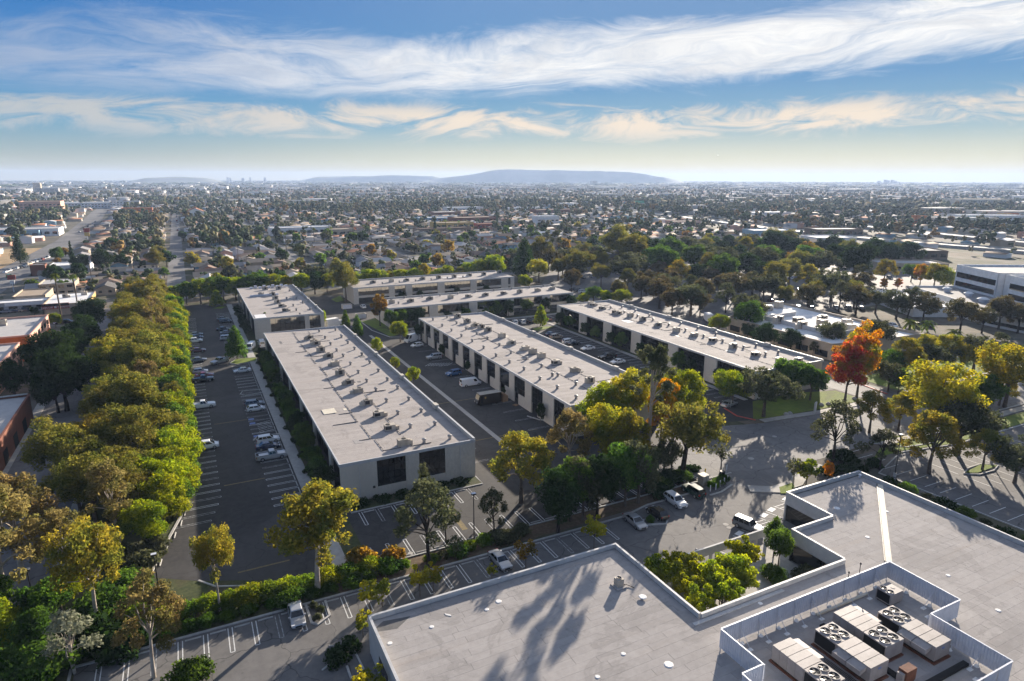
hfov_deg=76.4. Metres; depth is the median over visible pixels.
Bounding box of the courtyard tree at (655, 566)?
[644,553,676,583]
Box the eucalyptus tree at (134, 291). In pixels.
[116,287,142,297]
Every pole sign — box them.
[7,275,15,291]
[83,228,89,239]
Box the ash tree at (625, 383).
[601,366,650,409]
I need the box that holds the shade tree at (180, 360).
[161,354,189,368]
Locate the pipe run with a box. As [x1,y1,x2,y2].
[801,623,968,680]
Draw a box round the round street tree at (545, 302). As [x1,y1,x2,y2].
[540,297,551,312]
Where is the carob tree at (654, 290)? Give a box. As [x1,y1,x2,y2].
[647,278,674,308]
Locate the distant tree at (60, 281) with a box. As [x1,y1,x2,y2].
[56,279,68,282]
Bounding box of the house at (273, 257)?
[264,255,281,260]
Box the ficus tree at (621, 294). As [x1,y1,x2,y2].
[611,288,633,302]
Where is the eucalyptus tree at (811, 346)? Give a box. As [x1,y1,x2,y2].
[809,341,818,355]
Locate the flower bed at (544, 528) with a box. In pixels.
[335,478,704,592]
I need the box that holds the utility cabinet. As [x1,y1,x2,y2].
[697,472,709,485]
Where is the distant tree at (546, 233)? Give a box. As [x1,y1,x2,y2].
[541,230,550,237]
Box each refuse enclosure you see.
[341,303,351,308]
[355,313,366,318]
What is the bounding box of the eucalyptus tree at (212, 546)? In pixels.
[189,521,234,610]
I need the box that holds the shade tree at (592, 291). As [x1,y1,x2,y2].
[584,286,600,300]
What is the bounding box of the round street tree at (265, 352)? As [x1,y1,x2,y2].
[258,350,271,362]
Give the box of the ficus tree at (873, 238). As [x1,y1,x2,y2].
[860,237,884,258]
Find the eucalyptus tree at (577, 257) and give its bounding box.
[562,248,595,279]
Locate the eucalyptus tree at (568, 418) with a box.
[545,406,593,457]
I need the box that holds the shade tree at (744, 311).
[733,300,765,322]
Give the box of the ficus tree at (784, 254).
[779,250,786,260]
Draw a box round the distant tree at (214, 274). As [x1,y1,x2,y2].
[210,272,224,294]
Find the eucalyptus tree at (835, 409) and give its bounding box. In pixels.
[810,399,868,462]
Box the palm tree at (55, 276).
[49,274,63,324]
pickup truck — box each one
[191,374,213,382]
[193,399,215,409]
[210,356,229,364]
[255,448,286,461]
[598,352,616,359]
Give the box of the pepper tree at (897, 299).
[879,289,912,318]
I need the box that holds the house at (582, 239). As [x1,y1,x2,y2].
[577,238,586,243]
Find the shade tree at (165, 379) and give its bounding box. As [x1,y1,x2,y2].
[154,372,188,392]
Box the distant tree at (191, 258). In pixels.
[183,251,201,269]
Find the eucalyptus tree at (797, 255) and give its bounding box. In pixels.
[787,249,812,273]
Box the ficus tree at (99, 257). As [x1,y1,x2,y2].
[90,248,115,267]
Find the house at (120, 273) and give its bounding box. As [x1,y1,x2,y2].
[98,271,130,275]
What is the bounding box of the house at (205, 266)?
[199,264,216,268]
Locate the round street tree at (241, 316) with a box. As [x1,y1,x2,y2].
[237,314,245,323]
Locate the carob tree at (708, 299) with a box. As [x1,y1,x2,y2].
[690,293,713,316]
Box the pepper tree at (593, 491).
[567,454,605,519]
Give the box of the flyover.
[341,198,634,202]
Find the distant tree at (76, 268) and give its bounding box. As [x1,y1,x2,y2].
[70,262,88,273]
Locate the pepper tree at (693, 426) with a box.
[653,399,730,469]
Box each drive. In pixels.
[73,485,799,680]
[826,374,897,398]
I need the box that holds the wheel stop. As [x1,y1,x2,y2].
[346,665,351,679]
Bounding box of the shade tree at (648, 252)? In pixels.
[640,244,672,265]
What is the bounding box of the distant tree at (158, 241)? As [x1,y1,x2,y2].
[149,237,164,246]
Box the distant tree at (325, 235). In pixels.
[320,230,331,239]
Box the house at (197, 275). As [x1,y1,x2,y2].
[193,271,219,279]
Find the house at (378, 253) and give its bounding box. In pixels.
[373,250,382,255]
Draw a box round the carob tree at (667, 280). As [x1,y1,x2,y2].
[650,274,671,303]
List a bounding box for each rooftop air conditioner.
[0,319,7,325]
[282,308,290,311]
[304,334,313,339]
[310,340,320,345]
[316,345,324,351]
[322,352,332,357]
[328,360,339,366]
[335,368,344,375]
[341,378,353,385]
[350,386,362,393]
[359,398,372,405]
[373,409,387,417]
[384,422,398,431]
[396,437,412,446]
[454,313,460,317]
[463,318,470,323]
[477,323,484,328]
[484,326,491,331]
[498,332,505,338]
[506,340,515,344]
[519,345,529,350]
[528,348,536,353]
[537,352,545,358]
[551,359,561,364]
[570,366,580,372]
[584,375,594,383]
[627,312,633,317]
[639,316,646,320]
[653,322,661,326]
[672,327,679,332]
[689,332,697,336]
[708,337,717,341]
[728,342,737,348]
[750,351,760,356]
[767,304,772,311]
[772,315,783,324]
[774,301,783,308]
[792,316,804,322]
[794,320,807,329]
[794,357,802,361]
[816,314,827,322]
[817,319,828,325]
[823,330,834,338]
[841,318,853,323]
[845,323,857,329]
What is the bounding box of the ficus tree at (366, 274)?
[354,268,377,278]
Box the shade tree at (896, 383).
[887,368,913,393]
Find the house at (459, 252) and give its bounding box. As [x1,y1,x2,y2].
[444,251,465,256]
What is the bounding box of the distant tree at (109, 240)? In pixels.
[105,237,116,250]
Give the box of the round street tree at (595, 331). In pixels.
[590,325,601,340]
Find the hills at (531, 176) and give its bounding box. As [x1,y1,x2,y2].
[423,169,683,182]
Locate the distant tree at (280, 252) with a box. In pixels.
[274,247,289,259]
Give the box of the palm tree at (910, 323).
[900,318,920,330]
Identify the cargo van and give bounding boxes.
[245,341,255,349]
[257,339,264,347]
[403,333,420,342]
[459,377,480,386]
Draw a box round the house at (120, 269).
[104,266,132,271]
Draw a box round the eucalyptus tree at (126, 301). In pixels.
[111,297,133,316]
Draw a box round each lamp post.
[25,567,30,586]
[150,552,160,587]
[471,492,475,540]
[893,434,903,476]
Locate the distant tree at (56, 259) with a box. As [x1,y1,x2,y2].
[52,257,60,261]
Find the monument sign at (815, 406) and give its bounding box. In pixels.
[813,401,816,412]
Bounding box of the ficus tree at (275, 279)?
[261,273,288,285]
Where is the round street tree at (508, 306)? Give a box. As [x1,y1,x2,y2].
[502,299,514,316]
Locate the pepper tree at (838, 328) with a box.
[814,321,847,339]
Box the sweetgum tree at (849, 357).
[825,334,872,402]
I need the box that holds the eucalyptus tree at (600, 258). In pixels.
[590,250,610,265]
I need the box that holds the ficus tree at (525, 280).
[518,274,532,285]
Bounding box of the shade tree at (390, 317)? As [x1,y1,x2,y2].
[383,309,398,324]
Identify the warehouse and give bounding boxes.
[0,393,33,472]
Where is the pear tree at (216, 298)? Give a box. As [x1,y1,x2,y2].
[208,290,226,306]
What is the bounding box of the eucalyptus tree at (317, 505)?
[262,477,359,592]
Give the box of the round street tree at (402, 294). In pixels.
[398,291,406,295]
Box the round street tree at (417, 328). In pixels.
[414,323,421,338]
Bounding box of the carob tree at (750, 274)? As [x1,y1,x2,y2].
[739,271,765,295]
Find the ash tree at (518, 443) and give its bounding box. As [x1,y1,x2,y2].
[487,428,555,503]
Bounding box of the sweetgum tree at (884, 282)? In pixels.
[880,278,887,288]
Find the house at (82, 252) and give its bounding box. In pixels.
[74,251,89,255]
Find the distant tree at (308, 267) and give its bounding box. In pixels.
[303,264,318,274]
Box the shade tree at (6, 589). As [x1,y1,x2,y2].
[0,574,17,602]
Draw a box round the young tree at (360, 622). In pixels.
[355,608,371,637]
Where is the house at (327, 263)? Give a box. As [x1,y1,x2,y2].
[325,259,348,267]
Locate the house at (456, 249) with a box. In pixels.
[450,246,464,251]
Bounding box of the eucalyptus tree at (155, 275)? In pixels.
[144,273,164,282]
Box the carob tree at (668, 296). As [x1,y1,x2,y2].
[660,287,685,316]
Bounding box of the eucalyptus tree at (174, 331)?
[165,327,185,338]
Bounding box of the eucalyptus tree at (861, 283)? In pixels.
[843,279,866,308]
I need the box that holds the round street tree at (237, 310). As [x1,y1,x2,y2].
[234,308,243,315]
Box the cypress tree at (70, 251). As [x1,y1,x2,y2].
[68,241,73,258]
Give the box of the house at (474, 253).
[469,250,490,257]
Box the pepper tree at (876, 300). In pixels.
[867,286,893,312]
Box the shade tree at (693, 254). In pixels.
[681,244,705,264]
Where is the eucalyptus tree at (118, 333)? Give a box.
[95,326,128,347]
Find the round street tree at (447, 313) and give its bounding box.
[442,311,451,315]
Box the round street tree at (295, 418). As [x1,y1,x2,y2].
[286,410,305,431]
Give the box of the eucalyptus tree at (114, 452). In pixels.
[89,443,152,499]
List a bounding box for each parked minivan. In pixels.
[201,439,218,448]
[219,334,230,340]
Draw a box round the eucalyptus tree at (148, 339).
[120,329,172,363]
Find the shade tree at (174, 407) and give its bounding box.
[151,401,188,429]
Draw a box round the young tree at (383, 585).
[370,578,390,606]
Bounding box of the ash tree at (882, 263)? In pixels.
[872,258,899,277]
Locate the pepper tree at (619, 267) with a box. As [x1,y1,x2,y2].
[603,255,644,283]
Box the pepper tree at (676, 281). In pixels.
[653,273,682,285]
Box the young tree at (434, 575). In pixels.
[422,561,443,592]
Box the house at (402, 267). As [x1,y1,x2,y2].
[388,266,410,268]
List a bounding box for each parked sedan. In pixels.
[189,334,202,337]
[189,347,205,352]
[190,331,202,334]
[190,356,206,362]
[195,371,213,376]
[216,326,229,330]
[219,330,229,334]
[233,366,250,373]
[255,441,279,450]
[287,599,305,628]
[487,548,512,570]
[544,331,557,336]
[567,340,580,345]
[580,345,594,350]
[610,358,625,364]
[622,511,647,529]
[720,399,737,407]
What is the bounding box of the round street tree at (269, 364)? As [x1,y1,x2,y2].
[262,359,277,372]
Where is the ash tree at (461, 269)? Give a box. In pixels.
[456,267,464,272]
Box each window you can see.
[3,447,9,464]
[13,431,18,447]
[22,417,27,433]
[270,317,304,331]
[279,366,286,382]
[287,377,296,400]
[297,395,307,420]
[309,315,320,327]
[309,416,321,446]
[323,440,338,477]
[358,287,388,295]
[359,296,388,303]
[377,456,405,485]
[379,657,387,680]
[394,306,428,313]
[394,319,418,324]
[395,285,405,292]
[412,283,437,291]
[419,448,445,475]
[420,321,423,333]
[426,324,430,337]
[434,329,438,342]
[438,303,468,312]
[443,334,447,348]
[445,281,469,288]
[452,339,458,355]
[463,346,469,362]
[474,353,481,369]
[477,278,500,286]
[477,287,500,289]
[477,299,505,308]
[481,309,505,315]
[487,360,494,377]
[500,367,508,386]
[514,296,540,305]
[514,306,537,313]
[515,376,524,396]
[532,386,542,404]
[550,294,568,302]
[550,303,566,310]
[554,399,563,418]
[563,309,578,329]
[589,317,602,339]
[614,326,630,349]
[643,336,667,356]
[680,348,704,376]
[720,361,744,375]
[730,325,739,331]
[785,505,814,525]
[789,545,827,568]
[795,344,807,351]
[814,348,827,356]
[955,281,993,294]
[956,272,995,285]
[988,321,1023,330]
[1008,293,1023,302]
[1009,283,1023,291]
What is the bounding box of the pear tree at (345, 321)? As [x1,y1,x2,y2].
[340,310,350,327]
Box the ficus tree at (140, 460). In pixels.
[111,451,157,492]
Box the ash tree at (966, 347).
[949,342,979,366]
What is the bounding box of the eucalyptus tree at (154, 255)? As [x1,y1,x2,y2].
[143,246,166,266]
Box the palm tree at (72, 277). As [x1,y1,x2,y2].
[68,274,77,300]
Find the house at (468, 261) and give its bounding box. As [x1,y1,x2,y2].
[454,259,476,267]
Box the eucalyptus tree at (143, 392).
[104,372,171,408]
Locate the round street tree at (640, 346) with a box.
[634,343,645,353]
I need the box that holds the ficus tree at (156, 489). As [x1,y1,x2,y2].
[130,468,187,520]
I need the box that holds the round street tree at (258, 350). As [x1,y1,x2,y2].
[255,348,266,358]
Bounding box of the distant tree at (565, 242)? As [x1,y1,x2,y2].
[557,238,570,247]
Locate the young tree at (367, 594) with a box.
[357,579,383,610]
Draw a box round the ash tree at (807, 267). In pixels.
[793,263,819,283]
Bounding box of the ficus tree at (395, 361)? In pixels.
[390,357,399,368]
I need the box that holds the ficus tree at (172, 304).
[165,301,183,312]
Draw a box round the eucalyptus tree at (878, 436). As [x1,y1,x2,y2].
[865,428,902,469]
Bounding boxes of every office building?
[237,284,324,339]
[263,325,474,501]
[343,270,513,304]
[374,285,573,327]
[419,311,656,437]
[556,299,822,399]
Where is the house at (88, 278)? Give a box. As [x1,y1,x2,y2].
[79,275,95,282]
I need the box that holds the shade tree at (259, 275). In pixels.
[251,270,270,286]
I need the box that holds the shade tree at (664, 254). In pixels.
[650,245,680,272]
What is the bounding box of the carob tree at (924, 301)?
[908,291,943,323]
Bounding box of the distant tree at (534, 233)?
[529,231,540,236]
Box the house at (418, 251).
[414,249,424,252]
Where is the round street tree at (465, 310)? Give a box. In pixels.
[461,307,470,313]
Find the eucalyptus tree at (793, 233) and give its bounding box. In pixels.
[785,228,796,237]
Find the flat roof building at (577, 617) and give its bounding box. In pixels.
[368,470,1023,680]
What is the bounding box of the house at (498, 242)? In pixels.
[491,241,508,245]
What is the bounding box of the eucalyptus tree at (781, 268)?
[762,260,790,295]
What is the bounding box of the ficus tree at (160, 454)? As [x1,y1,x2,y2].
[148,444,195,477]
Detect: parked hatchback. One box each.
[0,309,10,313]
[63,319,72,322]
[192,367,207,373]
[246,404,265,412]
[410,341,423,347]
[645,505,669,520]
[889,322,897,327]
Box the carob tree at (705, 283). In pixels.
[690,277,715,294]
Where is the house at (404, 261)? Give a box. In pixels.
[399,259,419,265]
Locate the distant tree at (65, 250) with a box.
[61,247,68,256]
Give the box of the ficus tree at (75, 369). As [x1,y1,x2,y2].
[29,343,100,411]
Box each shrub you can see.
[0,634,41,680]
[0,635,87,680]
[59,609,129,668]
[66,581,132,627]
[81,625,124,668]
[84,576,127,610]
[102,582,132,612]
[103,541,144,570]
[106,619,152,664]
[107,564,141,576]
[111,568,154,588]
[113,599,157,622]
[121,548,162,570]
[138,535,172,555]
[138,625,154,645]
[149,599,183,625]
[153,627,176,638]
[160,653,216,680]
[166,496,193,517]
[171,598,198,620]
[177,616,198,634]
[178,484,196,499]
[183,340,191,349]
[184,333,192,343]
[184,389,194,399]
[184,419,197,428]
[184,425,201,439]
[184,475,201,489]
[185,414,197,422]
[186,385,196,397]
[187,382,196,392]
[187,458,201,467]
[187,462,202,478]
[188,437,205,459]
[190,590,221,614]
[197,611,218,629]
[214,588,241,609]
[215,607,238,622]
[227,581,263,607]
[238,601,258,617]
[257,579,283,603]
[263,595,279,610]
[274,574,303,598]
[274,583,306,610]
[299,573,314,591]
[302,585,322,598]
[308,600,317,608]
[312,612,321,620]
[313,563,344,587]
[315,604,324,612]
[320,580,338,593]
[323,645,352,670]
[335,634,362,654]
[337,561,359,582]
[340,571,362,590]
[344,545,377,564]
[347,566,364,581]
[352,496,374,510]
[354,555,380,574]
[358,569,377,582]
[371,568,379,576]
[372,493,391,504]
[376,556,403,575]
[378,544,405,565]
[393,488,411,500]
[398,558,410,569]
[422,553,441,563]
[433,480,450,490]
[435,550,448,560]
[446,543,470,559]
[450,476,470,486]
[461,539,477,551]
[476,532,494,547]
[488,528,510,546]
[501,528,520,545]
[512,522,532,536]
[642,479,675,500]
[646,514,655,522]
[658,468,683,487]
[661,476,673,488]
[674,468,693,481]
[686,464,694,472]
[689,464,701,472]
[707,480,719,487]
[712,477,725,484]
[717,473,730,481]
[759,562,788,580]
[769,575,789,584]
[790,563,816,577]
[815,465,839,476]
[826,448,857,465]
[834,464,852,473]
[847,462,869,473]
[864,456,884,468]
[881,475,899,485]
[897,481,918,494]
[919,492,934,500]
[930,496,959,510]
[955,505,977,518]
[978,518,992,525]
[994,525,1016,536]
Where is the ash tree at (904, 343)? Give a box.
[891,336,920,370]
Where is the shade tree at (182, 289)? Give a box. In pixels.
[175,281,196,304]
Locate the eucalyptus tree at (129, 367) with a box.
[120,355,153,373]
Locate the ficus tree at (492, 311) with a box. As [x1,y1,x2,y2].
[489,306,496,314]
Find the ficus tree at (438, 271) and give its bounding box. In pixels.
[428,268,443,274]
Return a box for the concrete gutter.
[369,335,527,461]
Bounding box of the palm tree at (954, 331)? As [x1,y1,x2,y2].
[945,329,962,337]
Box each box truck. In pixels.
[325,317,341,326]
[703,312,713,321]
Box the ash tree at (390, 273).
[386,270,394,276]
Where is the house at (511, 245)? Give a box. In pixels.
[499,242,515,248]
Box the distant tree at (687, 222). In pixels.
[684,220,690,226]
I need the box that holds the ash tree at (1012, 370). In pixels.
[974,339,1023,407]
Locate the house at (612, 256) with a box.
[607,253,617,261]
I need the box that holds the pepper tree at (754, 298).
[731,293,768,314]
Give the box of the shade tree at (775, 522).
[763,516,788,557]
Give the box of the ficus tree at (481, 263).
[472,258,489,271]
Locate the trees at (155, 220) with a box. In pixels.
[0,180,1023,292]
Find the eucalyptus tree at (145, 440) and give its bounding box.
[102,417,161,462]
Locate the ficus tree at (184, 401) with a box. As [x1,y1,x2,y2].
[150,389,193,414]
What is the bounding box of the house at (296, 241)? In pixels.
[283,239,302,243]
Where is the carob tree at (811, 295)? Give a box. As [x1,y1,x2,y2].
[793,283,825,306]
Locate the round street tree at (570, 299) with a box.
[566,295,577,303]
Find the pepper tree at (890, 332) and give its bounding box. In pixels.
[858,319,898,339]
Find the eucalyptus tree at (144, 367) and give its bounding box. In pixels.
[133,359,163,378]
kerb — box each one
[67,322,1023,680]
[724,385,887,419]
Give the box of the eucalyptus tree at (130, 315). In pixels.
[107,311,137,329]
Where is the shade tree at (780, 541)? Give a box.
[763,527,795,565]
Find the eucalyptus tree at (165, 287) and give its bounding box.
[143,274,167,293]
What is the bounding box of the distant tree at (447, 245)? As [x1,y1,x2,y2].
[440,239,454,251]
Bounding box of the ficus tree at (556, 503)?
[533,465,585,533]
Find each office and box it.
[727,302,924,359]
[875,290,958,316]
[909,286,1023,332]
[954,264,1023,297]
[1002,274,1023,297]
[1006,275,1023,304]
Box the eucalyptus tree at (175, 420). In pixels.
[158,412,188,430]
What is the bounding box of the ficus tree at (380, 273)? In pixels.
[371,269,389,277]
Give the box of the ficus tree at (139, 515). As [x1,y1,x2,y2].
[115,498,169,539]
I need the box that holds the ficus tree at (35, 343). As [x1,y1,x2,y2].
[15,329,79,375]
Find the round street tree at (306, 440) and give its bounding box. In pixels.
[296,430,315,447]
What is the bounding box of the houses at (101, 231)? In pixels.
[0,187,1023,257]
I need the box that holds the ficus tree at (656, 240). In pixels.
[650,238,661,247]
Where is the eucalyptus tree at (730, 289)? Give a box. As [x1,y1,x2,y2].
[712,282,737,312]
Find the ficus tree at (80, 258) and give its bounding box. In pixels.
[67,254,89,267]
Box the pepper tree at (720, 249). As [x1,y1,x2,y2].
[711,246,738,259]
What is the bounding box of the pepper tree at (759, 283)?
[740,270,784,301]
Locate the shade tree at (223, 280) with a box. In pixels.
[213,274,236,299]
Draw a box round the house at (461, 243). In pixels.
[454,242,471,246]
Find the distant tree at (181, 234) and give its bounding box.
[178,231,186,240]
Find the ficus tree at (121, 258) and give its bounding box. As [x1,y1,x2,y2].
[112,253,128,263]
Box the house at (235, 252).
[228,247,243,258]
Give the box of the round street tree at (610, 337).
[604,332,615,346]
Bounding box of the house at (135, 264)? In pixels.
[132,261,158,268]
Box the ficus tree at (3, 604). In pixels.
[0,596,15,641]
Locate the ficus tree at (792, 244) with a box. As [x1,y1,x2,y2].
[785,238,808,252]
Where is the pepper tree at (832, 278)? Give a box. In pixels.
[806,268,853,302]
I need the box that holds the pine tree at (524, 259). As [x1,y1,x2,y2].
[510,237,537,277]
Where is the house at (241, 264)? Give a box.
[217,262,243,268]
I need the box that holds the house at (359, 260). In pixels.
[354,256,370,267]
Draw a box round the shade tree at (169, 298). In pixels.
[165,295,184,305]
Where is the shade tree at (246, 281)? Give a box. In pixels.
[236,274,257,287]
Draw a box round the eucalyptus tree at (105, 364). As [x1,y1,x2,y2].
[92,359,122,378]
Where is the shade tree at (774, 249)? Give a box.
[755,244,783,260]
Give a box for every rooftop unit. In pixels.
[769,637,844,680]
[811,622,888,680]
[832,605,903,662]
[875,582,903,605]
[877,605,950,665]
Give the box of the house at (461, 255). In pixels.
[457,254,468,257]
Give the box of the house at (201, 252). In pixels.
[195,250,209,255]
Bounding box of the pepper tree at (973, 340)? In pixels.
[956,334,999,370]
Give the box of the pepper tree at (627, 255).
[619,251,650,272]
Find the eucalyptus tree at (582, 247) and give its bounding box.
[576,242,591,250]
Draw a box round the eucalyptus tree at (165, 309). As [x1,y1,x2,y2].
[153,304,172,314]
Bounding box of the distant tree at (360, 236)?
[356,230,368,240]
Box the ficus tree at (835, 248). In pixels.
[826,243,847,270]
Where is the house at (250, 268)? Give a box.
[246,265,272,274]
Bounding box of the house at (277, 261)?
[271,259,286,263]
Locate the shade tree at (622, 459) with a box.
[606,441,652,506]
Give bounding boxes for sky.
[0,0,1023,181]
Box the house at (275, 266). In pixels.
[271,263,290,270]
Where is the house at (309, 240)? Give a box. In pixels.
[302,238,323,244]
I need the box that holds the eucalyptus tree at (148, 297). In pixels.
[143,295,161,314]
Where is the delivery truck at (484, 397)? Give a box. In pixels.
[474,389,500,405]
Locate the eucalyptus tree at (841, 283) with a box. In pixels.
[828,280,852,311]
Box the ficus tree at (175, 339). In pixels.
[160,330,185,348]
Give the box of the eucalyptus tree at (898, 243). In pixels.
[890,241,906,251]
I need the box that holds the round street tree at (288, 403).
[279,397,295,411]
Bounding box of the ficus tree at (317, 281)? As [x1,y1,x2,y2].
[302,271,324,293]
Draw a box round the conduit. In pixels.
[816,592,868,615]
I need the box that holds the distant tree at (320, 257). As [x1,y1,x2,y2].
[313,252,326,265]
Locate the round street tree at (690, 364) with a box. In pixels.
[683,358,696,370]
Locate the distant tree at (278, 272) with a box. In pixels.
[272,268,286,277]
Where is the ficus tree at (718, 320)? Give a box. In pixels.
[708,313,730,328]
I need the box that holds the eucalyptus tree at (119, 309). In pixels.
[105,302,143,322]
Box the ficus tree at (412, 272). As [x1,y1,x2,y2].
[404,267,423,275]
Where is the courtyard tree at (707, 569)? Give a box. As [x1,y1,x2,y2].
[697,559,733,588]
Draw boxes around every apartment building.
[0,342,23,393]
[37,277,78,293]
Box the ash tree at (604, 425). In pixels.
[584,399,641,467]
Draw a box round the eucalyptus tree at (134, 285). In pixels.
[124,280,146,291]
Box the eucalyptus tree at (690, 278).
[683,273,697,294]
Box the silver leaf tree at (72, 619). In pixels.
[40,608,104,673]
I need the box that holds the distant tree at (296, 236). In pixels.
[292,232,300,240]
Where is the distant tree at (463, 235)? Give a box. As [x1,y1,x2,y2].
[460,232,469,239]
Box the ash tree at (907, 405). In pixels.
[882,391,920,430]
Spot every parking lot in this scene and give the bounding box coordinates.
[153,295,832,580]
[541,262,955,326]
[880,425,1023,528]
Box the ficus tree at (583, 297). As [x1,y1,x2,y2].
[576,293,589,301]
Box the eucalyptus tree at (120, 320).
[115,317,131,328]
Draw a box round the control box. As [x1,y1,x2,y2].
[895,662,916,680]
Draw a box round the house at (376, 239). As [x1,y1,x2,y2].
[370,236,390,241]
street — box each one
[0,308,113,680]
[720,379,1023,466]
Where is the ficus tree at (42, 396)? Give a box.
[28,371,75,412]
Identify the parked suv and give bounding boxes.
[187,337,202,342]
[218,318,231,323]
[244,399,264,407]
[256,433,279,443]
[426,352,441,359]
[445,368,461,376]
[549,333,562,338]
[561,338,575,343]
[663,490,687,508]
[681,483,705,498]
[732,513,763,531]
[844,305,852,309]
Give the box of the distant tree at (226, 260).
[217,256,233,268]
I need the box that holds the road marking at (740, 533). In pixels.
[94,313,1023,680]
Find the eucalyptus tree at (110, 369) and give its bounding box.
[99,364,119,379]
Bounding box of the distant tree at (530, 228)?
[526,225,533,231]
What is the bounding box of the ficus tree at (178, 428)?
[153,422,187,446]
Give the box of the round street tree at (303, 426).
[291,421,312,439]
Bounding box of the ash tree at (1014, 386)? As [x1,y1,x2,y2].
[997,372,1019,405]
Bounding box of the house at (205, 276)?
[201,273,211,279]
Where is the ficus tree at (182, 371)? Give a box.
[159,363,190,387]
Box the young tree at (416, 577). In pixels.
[409,563,429,595]
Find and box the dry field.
[0,248,40,268]
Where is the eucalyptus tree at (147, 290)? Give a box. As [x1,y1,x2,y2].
[134,285,162,298]
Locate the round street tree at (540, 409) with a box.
[535,403,545,422]
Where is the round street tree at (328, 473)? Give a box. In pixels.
[311,465,339,489]
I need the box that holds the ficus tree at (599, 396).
[575,381,635,424]
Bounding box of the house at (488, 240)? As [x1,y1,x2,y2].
[482,239,500,245]
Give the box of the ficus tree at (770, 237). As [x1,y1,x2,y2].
[760,229,788,249]
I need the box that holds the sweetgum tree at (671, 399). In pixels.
[646,377,680,441]
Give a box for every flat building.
[0,226,63,235]
[0,230,40,235]
[18,200,64,212]
[32,183,41,187]
[33,188,59,192]
[64,202,109,207]
[109,201,140,207]
[122,207,152,211]
[268,225,331,235]
[329,227,353,234]
[413,226,470,232]
[414,216,451,220]
[428,211,460,215]
[430,221,473,227]
[443,206,482,211]
[447,216,495,220]
[474,223,498,228]
[499,207,544,210]
[529,208,582,213]
[532,215,558,225]
[627,216,656,221]
[665,220,700,224]
[742,228,788,235]
[800,235,856,242]
[804,227,862,234]
[869,259,949,271]
[875,247,947,258]
[911,215,926,225]
[931,216,998,225]
[946,198,1015,204]
[947,214,1023,220]
[965,210,1023,214]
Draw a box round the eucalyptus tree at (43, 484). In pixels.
[36,463,85,512]
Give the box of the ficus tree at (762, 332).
[749,322,780,342]
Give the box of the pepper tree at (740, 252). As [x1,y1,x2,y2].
[731,249,744,257]
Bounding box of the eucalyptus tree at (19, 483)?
[0,471,63,575]
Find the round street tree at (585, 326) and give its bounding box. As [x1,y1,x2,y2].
[580,322,590,332]
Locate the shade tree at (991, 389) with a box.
[964,373,1011,404]
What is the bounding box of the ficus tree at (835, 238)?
[826,234,845,244]
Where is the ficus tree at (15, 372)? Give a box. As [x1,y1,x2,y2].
[0,358,30,394]
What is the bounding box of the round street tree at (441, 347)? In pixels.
[438,344,444,353]
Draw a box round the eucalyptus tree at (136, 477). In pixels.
[99,458,151,501]
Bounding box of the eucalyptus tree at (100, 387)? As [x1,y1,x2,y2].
[78,383,112,405]
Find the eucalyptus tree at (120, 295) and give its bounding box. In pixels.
[112,291,140,306]
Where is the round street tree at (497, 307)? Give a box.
[490,301,503,315]
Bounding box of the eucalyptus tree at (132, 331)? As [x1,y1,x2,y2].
[98,327,139,339]
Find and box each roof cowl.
[943,287,951,291]
[964,291,973,296]
[977,297,989,302]
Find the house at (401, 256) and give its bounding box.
[381,254,407,258]
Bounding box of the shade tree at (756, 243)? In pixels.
[752,237,767,247]
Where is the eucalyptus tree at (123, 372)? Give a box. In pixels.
[106,364,158,392]
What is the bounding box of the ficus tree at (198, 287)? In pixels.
[181,277,217,303]
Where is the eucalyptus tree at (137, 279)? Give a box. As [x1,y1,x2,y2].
[120,276,145,286]
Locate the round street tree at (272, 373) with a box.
[265,367,280,381]
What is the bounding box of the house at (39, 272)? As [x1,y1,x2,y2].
[37,269,68,279]
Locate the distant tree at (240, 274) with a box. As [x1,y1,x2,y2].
[235,272,244,277]
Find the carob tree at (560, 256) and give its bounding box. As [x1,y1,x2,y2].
[551,254,571,274]
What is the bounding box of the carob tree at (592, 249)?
[582,246,603,267]
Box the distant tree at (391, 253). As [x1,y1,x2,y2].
[386,250,396,258]
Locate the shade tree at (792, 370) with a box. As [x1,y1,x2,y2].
[772,357,806,396]
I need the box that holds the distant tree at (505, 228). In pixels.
[502,225,509,231]
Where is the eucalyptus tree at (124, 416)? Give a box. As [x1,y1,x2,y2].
[85,403,171,446]
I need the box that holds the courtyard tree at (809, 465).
[795,458,820,484]
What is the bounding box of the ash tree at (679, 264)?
[668,259,692,287]
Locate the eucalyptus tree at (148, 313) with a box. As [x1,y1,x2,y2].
[138,301,171,331]
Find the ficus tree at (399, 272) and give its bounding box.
[393,269,408,276]
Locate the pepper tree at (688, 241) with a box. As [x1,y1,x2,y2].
[678,236,698,245]
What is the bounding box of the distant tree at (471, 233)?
[468,230,474,236]
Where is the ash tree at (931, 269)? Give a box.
[919,262,948,285]
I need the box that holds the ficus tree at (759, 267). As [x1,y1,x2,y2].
[746,260,768,276]
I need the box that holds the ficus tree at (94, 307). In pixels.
[70,296,106,323]
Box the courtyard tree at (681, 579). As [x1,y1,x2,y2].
[670,569,708,602]
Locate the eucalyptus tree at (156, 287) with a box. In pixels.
[151,285,164,297]
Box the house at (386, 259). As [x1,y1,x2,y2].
[372,257,391,261]
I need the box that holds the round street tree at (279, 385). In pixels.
[271,382,288,393]
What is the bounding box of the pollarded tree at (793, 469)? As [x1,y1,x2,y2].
[786,457,805,484]
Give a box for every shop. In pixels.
[0,297,49,311]
[12,287,53,298]
[29,263,46,275]
[41,291,95,314]
[50,261,93,271]
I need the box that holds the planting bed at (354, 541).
[233,306,751,557]
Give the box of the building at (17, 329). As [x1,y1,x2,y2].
[0,314,50,361]

